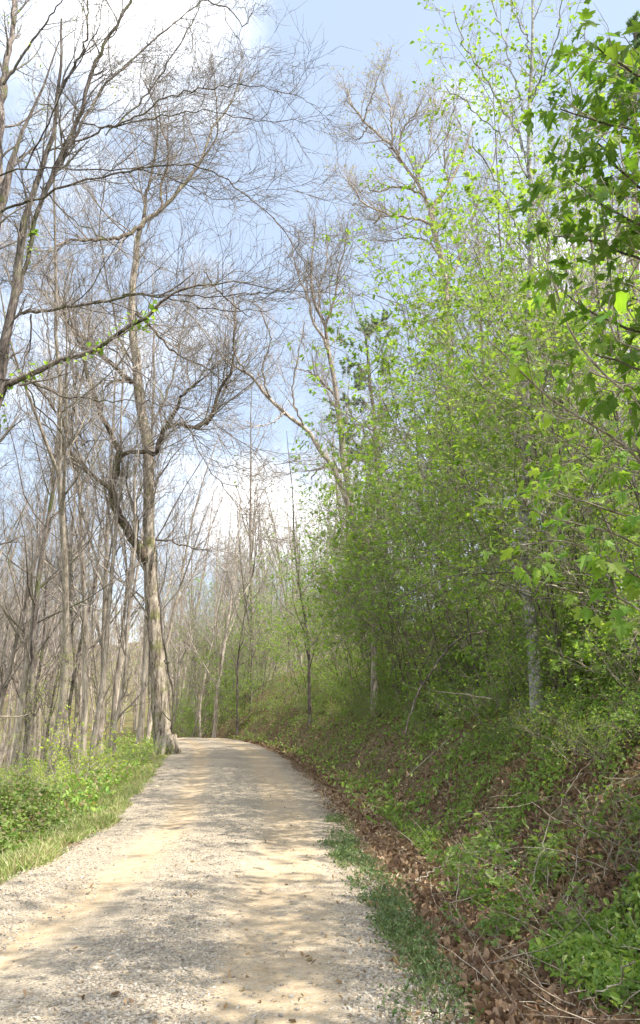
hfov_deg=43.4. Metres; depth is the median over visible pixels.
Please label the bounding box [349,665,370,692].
bank shrub
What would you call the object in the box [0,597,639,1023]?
ground
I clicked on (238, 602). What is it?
woodland tree
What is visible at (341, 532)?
leafy sapling
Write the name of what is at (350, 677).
bank shrub
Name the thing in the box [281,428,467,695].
leafy sapling
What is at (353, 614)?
leafy sapling
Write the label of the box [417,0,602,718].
poplar tree
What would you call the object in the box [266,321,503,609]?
leafy sapling
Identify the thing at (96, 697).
woodland tree
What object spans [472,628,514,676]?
bank shrub
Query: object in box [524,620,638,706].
bank shrub
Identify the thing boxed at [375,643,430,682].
bank shrub
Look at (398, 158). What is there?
budding tree
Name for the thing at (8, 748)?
woodland tree
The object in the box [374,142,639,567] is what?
leafy sapling
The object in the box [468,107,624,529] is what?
hillside tree
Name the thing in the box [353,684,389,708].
bank shrub
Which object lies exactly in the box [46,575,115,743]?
woodland tree
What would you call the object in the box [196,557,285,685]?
leafy sapling
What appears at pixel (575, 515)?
bank shrub
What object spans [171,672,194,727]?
leafy sapling
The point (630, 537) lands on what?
bank shrub
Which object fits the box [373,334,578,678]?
leafy sapling
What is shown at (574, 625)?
bank shrub
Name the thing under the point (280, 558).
leafy sapling
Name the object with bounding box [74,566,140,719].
woodland tree
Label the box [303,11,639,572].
leafy sapling
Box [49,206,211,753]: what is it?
woodland tree
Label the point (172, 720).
hanging vine
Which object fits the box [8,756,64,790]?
roadside bush
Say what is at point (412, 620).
leafy sapling
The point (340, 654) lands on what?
leafy sapling
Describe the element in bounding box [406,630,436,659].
bank shrub
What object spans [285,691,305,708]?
bank shrub
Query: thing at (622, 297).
tulip sapling
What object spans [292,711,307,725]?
bank shrub
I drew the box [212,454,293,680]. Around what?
woodland tree
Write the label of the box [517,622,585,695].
bank shrub
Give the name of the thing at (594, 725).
bank shrub
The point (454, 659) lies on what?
bank shrub
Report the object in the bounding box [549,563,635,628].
bank shrub
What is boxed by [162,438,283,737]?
woodland tree
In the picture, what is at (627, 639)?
bank shrub
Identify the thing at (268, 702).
bank shrub
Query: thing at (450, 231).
leafy sapling
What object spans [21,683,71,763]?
leafy sapling
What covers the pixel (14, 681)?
woodland tree
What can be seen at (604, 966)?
ground cover
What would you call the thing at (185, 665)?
woodland tree
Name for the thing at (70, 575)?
woodland tree
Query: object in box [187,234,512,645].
leafy sapling
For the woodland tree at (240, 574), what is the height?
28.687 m
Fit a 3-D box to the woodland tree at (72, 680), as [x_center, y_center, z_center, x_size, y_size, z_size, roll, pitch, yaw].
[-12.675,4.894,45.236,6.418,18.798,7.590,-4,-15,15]
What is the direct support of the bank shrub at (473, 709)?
on the ground at (130, 723)
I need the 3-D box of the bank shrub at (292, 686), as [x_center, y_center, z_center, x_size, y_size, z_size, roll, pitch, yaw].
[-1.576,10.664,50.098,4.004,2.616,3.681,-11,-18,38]
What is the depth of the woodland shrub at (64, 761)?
30.74 m
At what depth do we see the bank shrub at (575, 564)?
17.26 m
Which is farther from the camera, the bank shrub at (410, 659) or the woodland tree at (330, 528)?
the woodland tree at (330, 528)
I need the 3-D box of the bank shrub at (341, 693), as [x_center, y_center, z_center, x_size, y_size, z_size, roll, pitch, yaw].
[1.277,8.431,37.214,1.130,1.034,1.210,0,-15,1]
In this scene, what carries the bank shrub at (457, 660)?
on the ground at (130, 723)
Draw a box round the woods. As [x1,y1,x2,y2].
[0,558,449,745]
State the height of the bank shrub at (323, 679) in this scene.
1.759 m
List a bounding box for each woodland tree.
[0,41,198,779]
[0,241,177,764]
[0,249,180,780]
[0,257,199,776]
[0,375,117,715]
[0,399,61,676]
[0,400,73,582]
[0,405,58,697]
[0,408,42,626]
[0,448,102,723]
[0,454,41,652]
[0,476,46,627]
[0,483,95,758]
[0,484,108,767]
[0,485,105,770]
[0,496,40,672]
[0,500,52,772]
[0,502,75,765]
[0,529,33,769]
[0,552,26,662]
[0,560,73,767]
[0,589,44,728]
[0,590,29,644]
[1,529,54,700]
[1,548,35,731]
[1,612,49,728]
[1,656,5,765]
[2,537,57,760]
[2,573,33,767]
[3,548,25,755]
[7,510,117,765]
[8,498,79,755]
[8,499,74,764]
[9,371,112,768]
[16,421,122,755]
[19,539,73,745]
[25,529,91,747]
[28,443,161,759]
[30,219,235,750]
[30,319,157,763]
[30,494,102,760]
[35,500,115,753]
[35,543,78,692]
[41,540,89,746]
[41,567,90,699]
[43,433,132,759]
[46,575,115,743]
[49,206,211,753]
[53,549,130,718]
[54,537,136,706]
[57,521,142,696]
[70,564,142,732]
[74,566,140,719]
[75,550,148,712]
[77,466,142,755]
[83,380,174,747]
[87,386,211,746]
[118,497,198,691]
[132,558,212,718]
[134,454,247,713]
[136,479,210,721]
[145,396,258,741]
[154,493,224,709]
[155,508,250,737]
[158,454,222,710]
[160,553,187,686]
[161,534,196,708]
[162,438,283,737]
[165,562,195,683]
[171,548,223,711]
[175,513,256,737]
[176,531,262,737]
[178,496,259,717]
[183,573,220,708]
[189,457,290,687]
[198,544,243,672]
[204,330,314,690]
[205,500,274,711]
[205,512,248,705]
[206,467,277,676]
[206,486,264,618]
[208,496,293,737]
[209,515,249,697]
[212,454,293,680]
[224,449,305,674]
[226,530,253,675]
[229,474,289,677]
[232,514,281,667]
[238,416,337,727]
[238,511,294,677]
[240,440,296,666]
[247,493,299,666]
[256,513,308,672]
[257,494,315,664]
[259,461,315,662]
[261,492,313,670]
[267,549,293,674]
[274,507,337,659]
[276,533,315,663]
[281,499,335,667]
[291,340,391,645]
[291,443,364,655]
[293,485,337,629]
[294,371,354,644]
[308,505,343,648]
[309,497,342,657]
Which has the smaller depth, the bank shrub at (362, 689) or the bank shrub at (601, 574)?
the bank shrub at (601, 574)
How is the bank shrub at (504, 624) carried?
on the ground at (130, 723)
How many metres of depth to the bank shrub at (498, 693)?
15.71 m
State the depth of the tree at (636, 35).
28.52 m
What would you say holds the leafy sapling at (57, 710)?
on the ground at (130, 723)
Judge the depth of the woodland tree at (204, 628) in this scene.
113.80 m
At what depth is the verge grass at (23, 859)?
11.90 m
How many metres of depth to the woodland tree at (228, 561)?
96.04 m
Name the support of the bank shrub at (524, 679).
on the ground at (130, 723)
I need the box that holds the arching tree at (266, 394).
[186,266,377,709]
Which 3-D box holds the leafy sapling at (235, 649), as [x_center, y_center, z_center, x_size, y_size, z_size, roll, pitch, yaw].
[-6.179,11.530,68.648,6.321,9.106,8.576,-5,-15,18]
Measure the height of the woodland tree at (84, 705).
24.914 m
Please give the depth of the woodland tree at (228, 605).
106.57 m
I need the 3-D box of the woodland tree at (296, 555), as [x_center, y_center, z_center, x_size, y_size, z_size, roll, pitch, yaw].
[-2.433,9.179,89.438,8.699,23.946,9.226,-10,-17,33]
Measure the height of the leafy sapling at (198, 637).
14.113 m
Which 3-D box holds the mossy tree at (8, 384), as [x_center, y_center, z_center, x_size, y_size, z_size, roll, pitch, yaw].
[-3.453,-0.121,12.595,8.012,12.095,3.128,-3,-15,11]
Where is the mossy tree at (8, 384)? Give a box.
[0,187,342,576]
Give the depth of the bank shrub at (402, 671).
25.15 m
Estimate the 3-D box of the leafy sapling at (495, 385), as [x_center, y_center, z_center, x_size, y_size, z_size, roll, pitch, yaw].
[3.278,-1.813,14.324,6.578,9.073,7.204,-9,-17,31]
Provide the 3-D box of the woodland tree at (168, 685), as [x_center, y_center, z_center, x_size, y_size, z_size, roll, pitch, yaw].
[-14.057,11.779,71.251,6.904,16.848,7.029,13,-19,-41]
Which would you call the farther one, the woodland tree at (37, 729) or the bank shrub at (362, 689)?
the woodland tree at (37, 729)
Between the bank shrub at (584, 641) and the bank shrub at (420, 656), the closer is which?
the bank shrub at (584, 641)
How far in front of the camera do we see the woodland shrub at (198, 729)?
61.66 m
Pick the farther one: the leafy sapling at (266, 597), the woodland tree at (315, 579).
the woodland tree at (315, 579)
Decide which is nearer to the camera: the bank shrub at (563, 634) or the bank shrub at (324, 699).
the bank shrub at (563, 634)
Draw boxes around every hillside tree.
[425,340,476,607]
[429,152,527,583]
[455,297,517,524]
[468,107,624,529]
[497,72,639,508]
[531,274,613,497]
[541,236,629,426]
[545,164,639,515]
[549,161,635,513]
[550,181,639,349]
[573,72,639,353]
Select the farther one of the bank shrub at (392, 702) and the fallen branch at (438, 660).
the bank shrub at (392, 702)
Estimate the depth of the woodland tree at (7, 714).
62.28 m
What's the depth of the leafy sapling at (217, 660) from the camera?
63.04 m
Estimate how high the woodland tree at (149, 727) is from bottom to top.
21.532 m
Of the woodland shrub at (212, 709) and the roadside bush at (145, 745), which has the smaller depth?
the roadside bush at (145, 745)
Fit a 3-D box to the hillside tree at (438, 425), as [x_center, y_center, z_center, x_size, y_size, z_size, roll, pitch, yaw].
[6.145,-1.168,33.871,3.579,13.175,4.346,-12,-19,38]
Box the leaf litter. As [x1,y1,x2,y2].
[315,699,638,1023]
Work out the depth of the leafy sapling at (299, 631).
50.52 m
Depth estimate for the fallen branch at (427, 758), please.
12.89 m
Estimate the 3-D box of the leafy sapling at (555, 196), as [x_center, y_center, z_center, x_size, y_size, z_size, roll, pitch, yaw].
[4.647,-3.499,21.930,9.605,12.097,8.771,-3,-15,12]
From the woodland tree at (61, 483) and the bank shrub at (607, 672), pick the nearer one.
the bank shrub at (607, 672)
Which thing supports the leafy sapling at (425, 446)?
on the ground at (130, 723)
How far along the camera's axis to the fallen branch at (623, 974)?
4.54 m
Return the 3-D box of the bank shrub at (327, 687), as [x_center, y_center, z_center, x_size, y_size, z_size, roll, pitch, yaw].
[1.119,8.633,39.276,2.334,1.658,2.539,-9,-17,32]
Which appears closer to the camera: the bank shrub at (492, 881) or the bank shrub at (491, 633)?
the bank shrub at (492, 881)
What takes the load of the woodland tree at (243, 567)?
on the ground at (130, 723)
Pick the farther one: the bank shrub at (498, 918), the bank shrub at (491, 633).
the bank shrub at (491, 633)
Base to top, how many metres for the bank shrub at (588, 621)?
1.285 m
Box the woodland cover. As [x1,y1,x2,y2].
[0,580,608,823]
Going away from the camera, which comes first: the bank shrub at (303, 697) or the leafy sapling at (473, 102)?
the leafy sapling at (473, 102)
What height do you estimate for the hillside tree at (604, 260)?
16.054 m
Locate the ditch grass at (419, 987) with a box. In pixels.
[321,814,483,1023]
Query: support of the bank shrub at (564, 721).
on the ground at (130, 723)
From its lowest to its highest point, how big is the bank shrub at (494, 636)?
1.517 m
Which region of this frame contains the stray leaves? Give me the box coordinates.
[8,767,428,1023]
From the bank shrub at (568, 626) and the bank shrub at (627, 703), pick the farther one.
the bank shrub at (568, 626)
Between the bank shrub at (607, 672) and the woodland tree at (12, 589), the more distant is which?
the woodland tree at (12, 589)
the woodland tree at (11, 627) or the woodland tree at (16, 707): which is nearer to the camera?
the woodland tree at (16, 707)
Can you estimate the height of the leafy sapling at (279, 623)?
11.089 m
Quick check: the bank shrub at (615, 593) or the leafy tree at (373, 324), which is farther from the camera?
the leafy tree at (373, 324)
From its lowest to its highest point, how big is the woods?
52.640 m
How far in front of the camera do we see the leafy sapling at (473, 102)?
26.84 m
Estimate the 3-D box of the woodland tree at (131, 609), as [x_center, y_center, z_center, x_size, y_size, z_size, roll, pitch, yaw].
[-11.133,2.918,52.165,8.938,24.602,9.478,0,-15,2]
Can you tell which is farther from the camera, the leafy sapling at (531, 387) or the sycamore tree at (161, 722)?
the sycamore tree at (161, 722)
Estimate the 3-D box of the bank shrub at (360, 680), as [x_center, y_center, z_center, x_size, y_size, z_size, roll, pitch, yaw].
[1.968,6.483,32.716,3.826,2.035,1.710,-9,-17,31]
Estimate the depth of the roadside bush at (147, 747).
28.14 m
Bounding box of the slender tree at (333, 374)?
[266,185,415,685]
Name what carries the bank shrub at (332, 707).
on the ground at (130, 723)
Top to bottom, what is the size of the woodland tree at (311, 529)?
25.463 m
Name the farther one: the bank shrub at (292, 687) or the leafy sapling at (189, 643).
the leafy sapling at (189, 643)
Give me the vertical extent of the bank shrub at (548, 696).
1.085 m
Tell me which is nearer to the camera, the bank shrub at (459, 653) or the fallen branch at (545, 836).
the fallen branch at (545, 836)
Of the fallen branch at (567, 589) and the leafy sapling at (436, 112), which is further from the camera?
the leafy sapling at (436, 112)
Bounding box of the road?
[0,738,434,1023]
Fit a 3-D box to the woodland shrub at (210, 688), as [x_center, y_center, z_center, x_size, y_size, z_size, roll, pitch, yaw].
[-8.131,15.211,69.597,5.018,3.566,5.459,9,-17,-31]
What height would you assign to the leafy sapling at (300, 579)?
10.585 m
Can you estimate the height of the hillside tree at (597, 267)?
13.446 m
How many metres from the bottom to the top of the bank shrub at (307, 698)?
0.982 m
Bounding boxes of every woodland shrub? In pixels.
[0,736,76,782]
[2,754,45,778]
[3,759,53,784]
[5,758,42,788]
[57,752,73,773]
[152,707,208,737]
[171,713,226,737]
[174,697,230,734]
[174,703,205,727]
[180,725,198,737]
[184,694,228,722]
[190,670,240,706]
[200,679,238,701]
[202,699,239,722]
[205,689,256,729]
[221,666,269,700]
[228,669,255,697]
[256,664,282,681]
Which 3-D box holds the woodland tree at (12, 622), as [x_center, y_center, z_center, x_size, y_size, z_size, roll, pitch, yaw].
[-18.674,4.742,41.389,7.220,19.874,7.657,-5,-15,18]
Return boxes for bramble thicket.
[0,762,118,854]
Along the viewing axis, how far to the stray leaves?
5.11 m
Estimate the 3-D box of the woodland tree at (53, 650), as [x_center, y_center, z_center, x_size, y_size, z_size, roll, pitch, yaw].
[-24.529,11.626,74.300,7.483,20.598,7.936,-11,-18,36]
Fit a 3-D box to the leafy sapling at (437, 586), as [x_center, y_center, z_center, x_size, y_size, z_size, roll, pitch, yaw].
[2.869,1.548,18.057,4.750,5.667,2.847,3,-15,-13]
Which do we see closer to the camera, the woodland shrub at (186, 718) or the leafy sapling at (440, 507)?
the leafy sapling at (440, 507)
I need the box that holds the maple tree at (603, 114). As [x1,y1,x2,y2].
[507,0,639,448]
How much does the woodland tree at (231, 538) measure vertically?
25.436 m
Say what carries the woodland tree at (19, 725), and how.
on the ground at (130, 723)
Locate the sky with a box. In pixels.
[0,0,639,645]
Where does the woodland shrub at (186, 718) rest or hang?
on the ground at (130, 723)
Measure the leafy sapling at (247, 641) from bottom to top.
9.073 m
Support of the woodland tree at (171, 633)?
on the ground at (130, 723)
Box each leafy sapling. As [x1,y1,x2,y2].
[0,647,84,780]
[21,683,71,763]
[34,667,107,751]
[73,659,132,741]
[129,574,228,706]
[135,578,235,721]
[142,574,239,712]
[170,681,201,736]
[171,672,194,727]
[177,619,247,706]
[177,696,195,720]
[181,643,248,733]
[182,548,292,689]
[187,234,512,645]
[187,602,265,718]
[188,647,259,735]
[189,608,290,723]
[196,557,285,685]
[204,589,273,692]
[205,599,274,696]
[206,572,292,686]
[207,528,302,680]
[211,577,320,694]
[225,377,441,684]
[229,0,639,536]
[232,605,303,715]
[235,514,343,657]
[238,553,323,702]
[239,554,329,698]
[242,293,517,666]
[242,444,432,641]
[243,549,311,686]
[247,620,302,703]
[250,591,304,682]
[256,500,397,706]
[257,145,621,614]
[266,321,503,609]
[267,583,335,672]
[270,534,357,701]
[272,562,356,698]
[273,556,349,670]
[275,454,467,697]
[280,539,383,673]
[281,69,639,613]
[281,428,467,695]
[287,360,517,708]
[287,487,410,700]
[290,0,638,559]
[295,559,402,691]
[296,423,451,646]
[298,490,355,661]
[299,329,538,627]
[301,263,611,681]
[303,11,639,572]
[303,536,414,674]
[305,458,465,704]
[306,125,639,546]
[311,363,557,703]
[314,497,435,678]
[317,156,638,600]
[317,491,421,686]
[318,402,465,689]
[326,492,490,684]
[332,193,635,594]
[333,461,465,642]
[342,328,593,706]
[343,447,513,696]
[353,184,639,690]
[357,199,639,615]
[360,339,582,616]
[360,381,596,685]
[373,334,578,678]
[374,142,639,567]
[380,173,639,637]
[389,158,638,537]
[394,418,621,695]
[408,141,639,519]
[408,354,638,639]
[416,266,614,549]
[429,184,639,609]
[433,166,639,658]
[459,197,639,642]
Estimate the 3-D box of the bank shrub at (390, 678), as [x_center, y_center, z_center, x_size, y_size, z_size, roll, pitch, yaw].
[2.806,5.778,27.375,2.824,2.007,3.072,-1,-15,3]
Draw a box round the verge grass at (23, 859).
[0,748,171,884]
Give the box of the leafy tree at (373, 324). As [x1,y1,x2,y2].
[323,309,427,634]
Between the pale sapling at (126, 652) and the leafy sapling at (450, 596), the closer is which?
the leafy sapling at (450, 596)
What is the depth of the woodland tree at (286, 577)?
90.88 m
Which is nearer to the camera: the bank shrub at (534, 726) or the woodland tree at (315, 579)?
the bank shrub at (534, 726)
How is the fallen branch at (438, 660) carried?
on the ground at (130, 723)
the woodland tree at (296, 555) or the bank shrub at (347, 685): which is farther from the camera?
the woodland tree at (296, 555)
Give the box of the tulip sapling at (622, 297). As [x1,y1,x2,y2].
[596,282,639,448]
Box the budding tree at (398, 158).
[317,35,526,617]
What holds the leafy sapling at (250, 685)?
on the ground at (130, 723)
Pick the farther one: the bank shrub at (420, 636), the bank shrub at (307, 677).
the bank shrub at (307, 677)
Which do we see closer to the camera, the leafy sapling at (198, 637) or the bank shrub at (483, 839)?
the bank shrub at (483, 839)
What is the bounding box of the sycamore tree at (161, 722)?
[0,3,296,755]
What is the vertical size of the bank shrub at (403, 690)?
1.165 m
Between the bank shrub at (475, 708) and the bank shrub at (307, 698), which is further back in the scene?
the bank shrub at (307, 698)
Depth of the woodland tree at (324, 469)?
74.39 m
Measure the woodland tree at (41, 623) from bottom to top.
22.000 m
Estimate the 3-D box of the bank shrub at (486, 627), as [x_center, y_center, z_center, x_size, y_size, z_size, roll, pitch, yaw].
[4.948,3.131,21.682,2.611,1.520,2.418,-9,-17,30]
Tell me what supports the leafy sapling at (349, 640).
on the ground at (130, 723)
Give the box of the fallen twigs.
[288,620,639,1023]
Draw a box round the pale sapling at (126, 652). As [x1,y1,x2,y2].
[98,411,161,756]
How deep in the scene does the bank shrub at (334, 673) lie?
41.08 m
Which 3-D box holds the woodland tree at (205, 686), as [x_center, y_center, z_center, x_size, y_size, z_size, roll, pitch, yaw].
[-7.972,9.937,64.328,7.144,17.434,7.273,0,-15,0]
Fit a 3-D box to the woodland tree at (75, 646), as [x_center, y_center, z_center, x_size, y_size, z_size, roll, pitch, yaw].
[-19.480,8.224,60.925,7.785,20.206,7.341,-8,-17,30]
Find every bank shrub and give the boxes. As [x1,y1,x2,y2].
[254,695,279,711]
[264,698,289,714]
[272,669,314,702]
[274,670,315,703]
[279,659,324,696]
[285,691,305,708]
[290,674,319,696]
[291,699,307,713]
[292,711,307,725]
[294,695,311,711]
[296,691,317,709]
[304,663,336,692]
[305,656,341,690]
[307,665,335,696]
[308,714,328,726]
[311,672,351,700]
[311,692,325,703]
[311,704,324,713]
[316,659,343,691]
[318,747,333,759]
[320,640,369,667]
[320,674,343,701]
[321,665,353,686]
[325,652,399,694]
[326,697,346,714]
[327,669,368,705]
[328,676,358,700]
[328,691,364,713]
[333,662,395,708]
[335,668,360,687]
[336,683,355,701]
[341,700,359,714]
[343,695,388,723]
[345,653,399,692]
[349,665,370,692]
[351,651,368,682]
[351,679,393,707]
[353,660,392,691]
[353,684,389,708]
[353,685,370,703]
[359,679,416,712]
[361,653,430,700]
[366,647,427,688]
[370,647,426,695]
[372,692,404,711]
[373,621,467,683]
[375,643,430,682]
[377,649,432,695]
[386,643,433,678]
[390,626,427,665]
[393,676,431,701]
[393,680,451,721]
[398,607,468,662]
[400,660,429,685]
[401,596,497,669]
[401,652,491,722]
[402,705,428,718]
[404,656,459,698]
[404,671,483,711]
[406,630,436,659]
[407,703,436,727]
[411,611,461,657]
[411,646,478,698]
[412,669,515,733]
[415,717,441,734]
[419,699,450,721]
[426,817,590,905]
[427,692,444,710]
[429,615,494,668]
[429,641,471,688]
[431,667,519,717]
[434,636,478,673]
[436,683,474,715]
[437,851,527,901]
[438,668,473,705]
[438,900,549,955]
[445,635,509,689]
[449,605,509,658]
[449,774,639,892]
[452,598,513,650]
[453,810,557,885]
[455,565,517,604]
[463,698,485,722]
[464,671,524,714]
[468,668,557,716]
[470,652,561,703]
[470,660,528,716]
[470,875,619,946]
[472,604,561,671]
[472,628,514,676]
[474,599,547,657]
[475,585,574,648]
[475,638,522,697]
[475,718,510,745]
[479,634,568,704]
[484,623,573,695]
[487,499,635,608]
[488,686,568,751]
[496,707,524,728]
[497,594,551,676]
[500,592,603,685]
[500,662,581,722]
[505,590,602,659]
[506,583,615,649]
[506,588,639,691]
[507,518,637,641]
[512,697,603,754]
[515,614,612,684]
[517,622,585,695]
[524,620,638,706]
[526,698,591,738]
[530,503,638,596]
[533,486,631,558]
[538,696,561,729]
[539,602,610,653]
[540,709,635,775]
[542,584,610,655]
[546,544,615,606]
[546,629,623,682]
[549,534,634,601]
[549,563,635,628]
[549,882,632,936]
[555,689,633,756]
[562,575,639,677]
[566,547,635,616]
[567,622,639,689]
[571,575,639,664]
[578,680,639,753]
[583,554,638,615]
[590,576,639,654]
[591,473,639,598]
[593,709,639,750]
[595,589,638,621]
[597,616,639,684]
[601,572,639,703]
[602,573,639,609]
[613,979,639,1022]
[623,536,639,571]
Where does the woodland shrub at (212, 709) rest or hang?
on the ground at (130, 723)
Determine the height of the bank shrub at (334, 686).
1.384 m
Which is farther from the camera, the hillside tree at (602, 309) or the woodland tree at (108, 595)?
the hillside tree at (602, 309)
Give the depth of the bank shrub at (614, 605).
10.92 m
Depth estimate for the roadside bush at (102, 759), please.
23.10 m
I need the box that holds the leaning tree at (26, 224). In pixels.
[0,0,461,544]
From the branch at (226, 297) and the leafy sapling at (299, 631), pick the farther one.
the leafy sapling at (299, 631)
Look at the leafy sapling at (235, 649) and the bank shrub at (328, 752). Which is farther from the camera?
the leafy sapling at (235, 649)
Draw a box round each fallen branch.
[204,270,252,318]
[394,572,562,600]
[404,630,486,738]
[406,739,448,776]
[438,691,490,698]
[512,573,613,608]
[525,760,590,900]
[564,762,622,904]
[570,961,635,1018]
[577,956,584,990]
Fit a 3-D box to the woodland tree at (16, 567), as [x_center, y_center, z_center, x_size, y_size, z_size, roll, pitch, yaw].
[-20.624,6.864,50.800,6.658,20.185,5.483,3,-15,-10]
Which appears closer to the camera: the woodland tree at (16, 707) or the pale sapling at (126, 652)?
the pale sapling at (126, 652)
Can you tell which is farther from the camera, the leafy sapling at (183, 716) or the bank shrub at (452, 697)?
the leafy sapling at (183, 716)
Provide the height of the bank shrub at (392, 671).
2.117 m
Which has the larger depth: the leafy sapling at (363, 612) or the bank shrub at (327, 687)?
the bank shrub at (327, 687)
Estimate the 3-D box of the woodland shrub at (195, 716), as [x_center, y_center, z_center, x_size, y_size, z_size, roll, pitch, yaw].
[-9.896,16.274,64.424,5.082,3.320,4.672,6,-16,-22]
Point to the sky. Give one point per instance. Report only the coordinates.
(352, 24)
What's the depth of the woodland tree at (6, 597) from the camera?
56.22 m
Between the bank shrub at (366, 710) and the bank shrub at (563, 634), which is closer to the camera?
the bank shrub at (563, 634)
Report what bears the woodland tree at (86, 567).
on the ground at (130, 723)
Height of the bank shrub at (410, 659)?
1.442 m
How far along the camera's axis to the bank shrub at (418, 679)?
20.15 m
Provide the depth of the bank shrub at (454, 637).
22.55 m
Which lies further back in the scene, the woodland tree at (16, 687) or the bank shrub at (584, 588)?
the woodland tree at (16, 687)
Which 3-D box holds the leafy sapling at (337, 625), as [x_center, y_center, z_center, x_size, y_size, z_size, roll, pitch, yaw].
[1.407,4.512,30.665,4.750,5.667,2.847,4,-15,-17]
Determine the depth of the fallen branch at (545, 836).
7.14 m
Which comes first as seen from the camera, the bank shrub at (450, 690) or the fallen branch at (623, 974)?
the fallen branch at (623, 974)
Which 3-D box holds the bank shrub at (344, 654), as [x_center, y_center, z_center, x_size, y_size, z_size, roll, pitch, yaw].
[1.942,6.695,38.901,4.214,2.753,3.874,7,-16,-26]
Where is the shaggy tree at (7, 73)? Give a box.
[0,0,143,340]
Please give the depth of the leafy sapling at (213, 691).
64.13 m
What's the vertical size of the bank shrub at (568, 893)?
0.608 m
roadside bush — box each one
[0,757,52,793]
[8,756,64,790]
[27,705,166,789]
[31,752,108,788]
[56,746,122,780]
[67,743,121,772]
[96,737,146,766]
[119,733,157,755]
[123,732,172,761]
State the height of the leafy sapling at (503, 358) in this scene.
10.081 m
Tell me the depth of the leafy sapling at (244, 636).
79.21 m
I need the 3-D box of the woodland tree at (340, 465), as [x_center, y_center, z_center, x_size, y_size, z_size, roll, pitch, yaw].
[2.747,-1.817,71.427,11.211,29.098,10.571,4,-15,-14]
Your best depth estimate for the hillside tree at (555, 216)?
33.35 m
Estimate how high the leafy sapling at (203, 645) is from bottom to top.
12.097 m
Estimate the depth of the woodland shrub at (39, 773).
21.61 m
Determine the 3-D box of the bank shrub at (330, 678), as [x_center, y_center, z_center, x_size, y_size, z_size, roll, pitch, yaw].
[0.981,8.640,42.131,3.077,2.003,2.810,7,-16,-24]
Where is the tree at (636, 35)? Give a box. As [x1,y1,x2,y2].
[607,9,639,495]
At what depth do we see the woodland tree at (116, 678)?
42.93 m
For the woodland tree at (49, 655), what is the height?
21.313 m
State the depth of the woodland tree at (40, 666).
41.72 m
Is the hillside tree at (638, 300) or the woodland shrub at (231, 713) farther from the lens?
the woodland shrub at (231, 713)
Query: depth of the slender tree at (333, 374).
40.83 m
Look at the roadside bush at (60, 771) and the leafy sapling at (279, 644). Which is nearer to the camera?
the roadside bush at (60, 771)
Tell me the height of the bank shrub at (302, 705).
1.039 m
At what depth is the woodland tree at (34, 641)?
29.91 m
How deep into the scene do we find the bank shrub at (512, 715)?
13.72 m
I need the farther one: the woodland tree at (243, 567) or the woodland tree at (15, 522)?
the woodland tree at (243, 567)
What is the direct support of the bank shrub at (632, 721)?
on the ground at (130, 723)
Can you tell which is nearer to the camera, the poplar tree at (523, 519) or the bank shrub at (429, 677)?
the poplar tree at (523, 519)
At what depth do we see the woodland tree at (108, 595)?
32.15 m
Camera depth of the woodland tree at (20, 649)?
58.31 m
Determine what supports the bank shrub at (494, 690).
on the ground at (130, 723)
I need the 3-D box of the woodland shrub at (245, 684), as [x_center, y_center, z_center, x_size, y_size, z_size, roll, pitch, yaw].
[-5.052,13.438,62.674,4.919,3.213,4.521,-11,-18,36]
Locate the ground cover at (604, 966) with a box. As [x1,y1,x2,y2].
[232,557,639,1022]
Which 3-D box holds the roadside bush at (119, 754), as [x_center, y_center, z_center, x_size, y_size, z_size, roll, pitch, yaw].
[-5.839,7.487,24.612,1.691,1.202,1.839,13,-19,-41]
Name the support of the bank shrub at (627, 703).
on the ground at (130, 723)
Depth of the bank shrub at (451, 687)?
19.06 m
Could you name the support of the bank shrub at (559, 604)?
on the ground at (130, 723)
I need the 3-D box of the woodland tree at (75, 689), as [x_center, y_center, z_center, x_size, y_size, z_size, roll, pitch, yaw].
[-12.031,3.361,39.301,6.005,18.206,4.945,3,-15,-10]
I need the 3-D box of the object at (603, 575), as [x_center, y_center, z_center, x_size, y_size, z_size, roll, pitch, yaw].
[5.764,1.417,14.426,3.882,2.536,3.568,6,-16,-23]
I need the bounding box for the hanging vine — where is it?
[145,550,173,731]
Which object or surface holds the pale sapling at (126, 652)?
on the ground at (130, 723)
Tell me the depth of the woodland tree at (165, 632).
85.24 m
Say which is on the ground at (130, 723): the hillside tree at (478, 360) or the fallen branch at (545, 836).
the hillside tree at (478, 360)
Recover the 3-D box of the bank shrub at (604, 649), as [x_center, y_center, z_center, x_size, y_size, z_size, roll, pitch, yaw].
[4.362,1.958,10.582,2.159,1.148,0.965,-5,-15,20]
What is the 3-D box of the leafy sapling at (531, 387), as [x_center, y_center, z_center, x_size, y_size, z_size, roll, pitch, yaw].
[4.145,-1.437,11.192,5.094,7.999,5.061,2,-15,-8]
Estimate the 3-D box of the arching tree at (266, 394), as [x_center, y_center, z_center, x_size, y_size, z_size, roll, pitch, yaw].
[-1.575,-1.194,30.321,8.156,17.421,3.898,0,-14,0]
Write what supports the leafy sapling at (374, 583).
on the ground at (130, 723)
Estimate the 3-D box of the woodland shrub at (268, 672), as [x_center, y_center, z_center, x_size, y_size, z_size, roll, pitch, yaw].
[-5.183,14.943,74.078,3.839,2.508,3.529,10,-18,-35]

